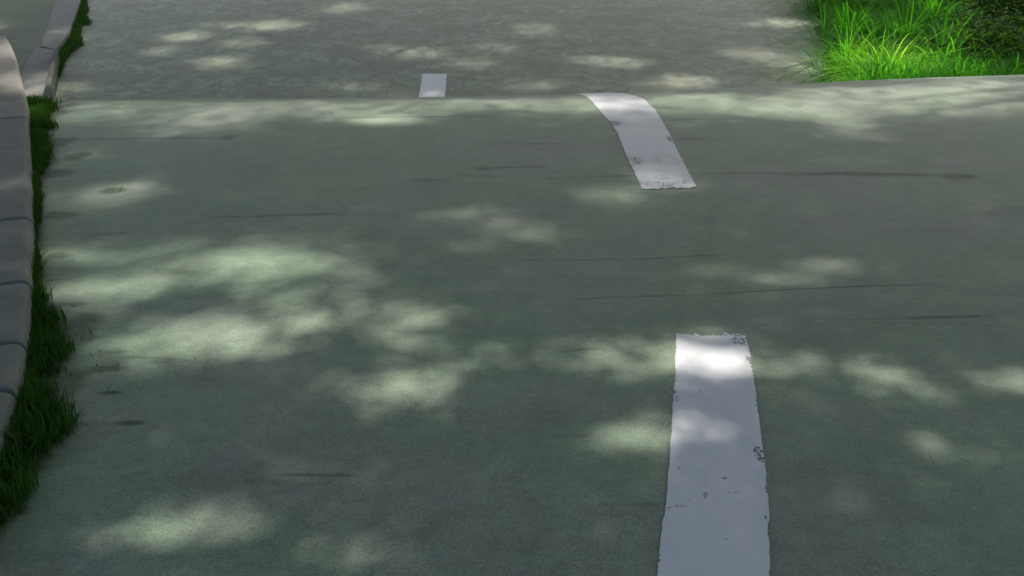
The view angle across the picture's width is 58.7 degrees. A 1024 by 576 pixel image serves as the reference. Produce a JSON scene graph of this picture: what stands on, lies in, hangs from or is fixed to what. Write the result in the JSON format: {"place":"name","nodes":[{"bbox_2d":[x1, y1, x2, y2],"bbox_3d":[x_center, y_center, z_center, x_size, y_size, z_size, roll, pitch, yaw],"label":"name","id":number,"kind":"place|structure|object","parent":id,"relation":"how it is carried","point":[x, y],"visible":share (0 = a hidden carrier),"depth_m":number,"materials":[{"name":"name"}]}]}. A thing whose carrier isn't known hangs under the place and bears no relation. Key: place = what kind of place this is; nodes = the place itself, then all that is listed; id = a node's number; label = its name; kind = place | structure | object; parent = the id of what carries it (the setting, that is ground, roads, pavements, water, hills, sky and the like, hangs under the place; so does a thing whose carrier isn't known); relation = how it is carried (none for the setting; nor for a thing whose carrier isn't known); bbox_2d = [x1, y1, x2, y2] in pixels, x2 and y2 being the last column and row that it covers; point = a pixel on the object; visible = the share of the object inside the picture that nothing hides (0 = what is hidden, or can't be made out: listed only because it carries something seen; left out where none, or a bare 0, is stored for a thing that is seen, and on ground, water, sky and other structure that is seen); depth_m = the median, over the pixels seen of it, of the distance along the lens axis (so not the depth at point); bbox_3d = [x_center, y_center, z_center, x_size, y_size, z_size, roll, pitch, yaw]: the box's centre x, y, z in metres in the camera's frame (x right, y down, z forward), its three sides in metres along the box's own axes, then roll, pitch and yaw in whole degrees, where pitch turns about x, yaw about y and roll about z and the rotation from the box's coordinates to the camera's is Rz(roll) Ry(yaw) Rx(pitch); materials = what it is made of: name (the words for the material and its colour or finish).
{"place":"outdoors","nodes":[
{"label":"outdoors","id":0,"kind":"place"},
{"bbox_2d":[0,0,54,73],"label":"pavement","id":1,"kind":"structure","parent":0,"point":[24,25],"depth_m":13.81,"materials":[{"name":"concrete"}]},
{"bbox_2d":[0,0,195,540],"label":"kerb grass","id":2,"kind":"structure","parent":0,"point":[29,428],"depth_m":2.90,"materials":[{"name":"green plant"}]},
{"bbox_2d":[0,0,1023,575],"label":"road","id":3,"kind":"structure","parent":0,"point":[366,286],"depth_m":3.54,"materials":[{"name":"grey asphalt"}]},
{"bbox_2d":[0,392,17,471],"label":"kerb stone","id":4,"kind":"object","parent":3,"relation":"on","point":[5,403],"visible":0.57,"depth_m":2.53,"materials":[{"name":"concrete"}]},
{"bbox_2d":[0,344,28,397],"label":"kerb stone","id":5,"kind":"object","parent":3,"relation":"on","point":[12,361],"visible":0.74,"depth_m":2.76,"materials":[{"name":"concrete"}]},
{"bbox_2d":[0,35,29,122],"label":"kerb stone","id":6,"kind":"object","parent":3,"relation":"on","point":[13,102],"visible":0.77,"depth_m":6.43,"materials":[{"name":"concrete"}]},
{"bbox_2d":[0,283,33,357],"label":"kerb stone","id":7,"kind":"object","parent":3,"relation":"on","point":[16,304],"visible":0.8,"depth_m":3.11,"materials":[{"name":"concrete"}]},
{"bbox_2d":[0,118,35,232],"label":"kerb stone","id":8,"kind":"object","parent":3,"relation":"on","point":[16,190],"visible":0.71,"depth_m":4.80,"materials":[{"name":"concrete"}]},
{"bbox_2d":[0,219,35,290],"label":"kerb stone","id":9,"kind":"object","parent":3,"relation":"on","point":[17,237],"visible":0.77,"depth_m":3.67,"materials":[{"name":"concrete"}]},
{"bbox_2d":[21,47,53,97],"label":"gutter slab","id":10,"kind":"structure","parent":3,"relation":"on","point":[34,74],"depth_m":11.06,"materials":[{"name":"concrete"}]},
{"bbox_2d":[43,49,59,100],"bbox_3d":[-5.331,-2.315,10.546,0.065,0.250,3.282,-10,29,-19],"label":"kerb wedge","id":11,"kind":"object","parent":3,"relation":"on","point":[50,88],"visible":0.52,"depth_m":10.65,"materials":[{"name":"concrete"}]},
{"bbox_2d":[40,0,80,53],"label":"kerb stone","id":12,"kind":"structure","parent":3,"relation":"on","point":[59,27],"depth_m":13.74,"materials":[{"name":"concrete"}]},
{"bbox_2d":[419,73,446,96],"bbox_3d":[-0.937,-2.352,10.730,0.315,0.044,1.617,-1,27,-2],"label":"dash","id":13,"kind":"object","parent":3,"relation":"on","point":[432,85],"visible":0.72,"depth_m":10.94,"materials":[{"name":"paint"}]},
{"bbox_2d":[579,93,695,188],"bbox_3d":[0.832,-1.106,6.354,0.531,0.363,3.270,-2,27,-4],"label":"dash","id":14,"kind":"object","parent":3,"relation":"on","point":[643,131],"visible":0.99,"depth_m":5.83,"materials":[{"name":"paint"}]},
{"bbox_2d":[657,333,769,575],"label":"dash","id":15,"kind":"object","parent":3,"relation":"on","point":[716,434],"visible":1,"depth_m":2.40,"materials":[{"name":"paint"}]},
{"bbox_2d":[795,0,1023,80],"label":"verge ground","id":16,"kind":"structure","parent":0,"point":[819,27],"depth_m":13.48,"materials":[{"name":"green plant"}]},
{"bbox_2d":[727,0,893,23],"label":"grass tuft","id":17,"kind":"object","parent":16,"relation":"on","point":[813,6],"visible":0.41,"depth_m":14.83,"materials":[{"name":"green plant"}]},
{"bbox_2d":[704,3,936,84],"bbox_3d":[3.976,-2.948,11.006,3.065,0.832,2.821,-19,33,-33],"label":"grass tuft","id":18,"kind":"object","parent":16,"relation":"on","point":[850,43],"visible":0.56,"depth_m":11.12,"materials":[{"name":"green plant"}]},
{"bbox_2d":[758,0,964,51],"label":"grass tuft","id":19,"kind":"object","parent":16,"relation":"on","point":[842,22],"visible":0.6,"depth_m":12.85,"materials":[{"name":"green plant"}]},
{"bbox_2d":[798,0,950,17],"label":"grass tuft","id":20,"kind":"object","parent":16,"relation":"on","point":[873,2],"visible":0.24,"depth_m":14.64,"materials":[{"name":"green plant"}]},
{"bbox_2d":[781,21,971,82],"bbox_3d":[4.172,-2.615,10.260,2.571,0.881,2.678,0,27,0],"label":"grass tuft","id":21,"kind":"object","parent":16,"relation":"on","point":[875,63],"visible":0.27,"depth_m":10.29,"materials":[{"name":"green plant"}]},
{"bbox_2d":[799,0,981,54],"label":"grass tuft","id":22,"kind":"object","parent":16,"relation":"on","point":[902,25],"visible":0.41,"depth_m":12.39,"materials":[{"name":"green plant"}]},
{"bbox_2d":[834,0,1000,31],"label":"grass tuft","id":23,"kind":"object","parent":16,"relation":"on","point":[938,4],"visible":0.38,"depth_m":13.61,"materials":[{"name":"green plant"}]},
{"bbox_2d":[834,0,1023,70],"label":"grass tuft","id":24,"kind":"object","parent":16,"relation":"on","point":[945,40],"visible":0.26,"depth_m":10.65,"materials":[{"name":"green plant"}]},
{"bbox_2d":[873,6,1021,47],"bbox_3d":[5.953,-3.518,12.202,2.232,0.664,2.821,5,27,10],"label":"grass tuft","id":25,"kind":"object","parent":16,"relation":"on","point":[952,28],"visible":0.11,"depth_m":12.39,"materials":[{"name":"green plant"}]},
{"bbox_2d":[919,20,1022,71],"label":"grass tuft","id":26,"kind":"object","parent":16,"relation":"on","point":[972,52],"visible":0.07,"depth_m":10.26,"materials":[{"name":"green plant"}]},
{"bbox_2d":[926,3,1023,69],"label":"shrub","id":27,"kind":"object","parent":16,"relation":"on","point":[1015,35],"visible":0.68,"depth_m":10.30,"materials":[{"name":"green plant"}]},
{"bbox_2d":[940,0,1023,32],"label":"shrub","id":28,"kind":"object","parent":16,"relation":"on","point":[1000,4],"visible":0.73,"depth_m":12.74,"materials":[{"name":"green plant"}]}
]}

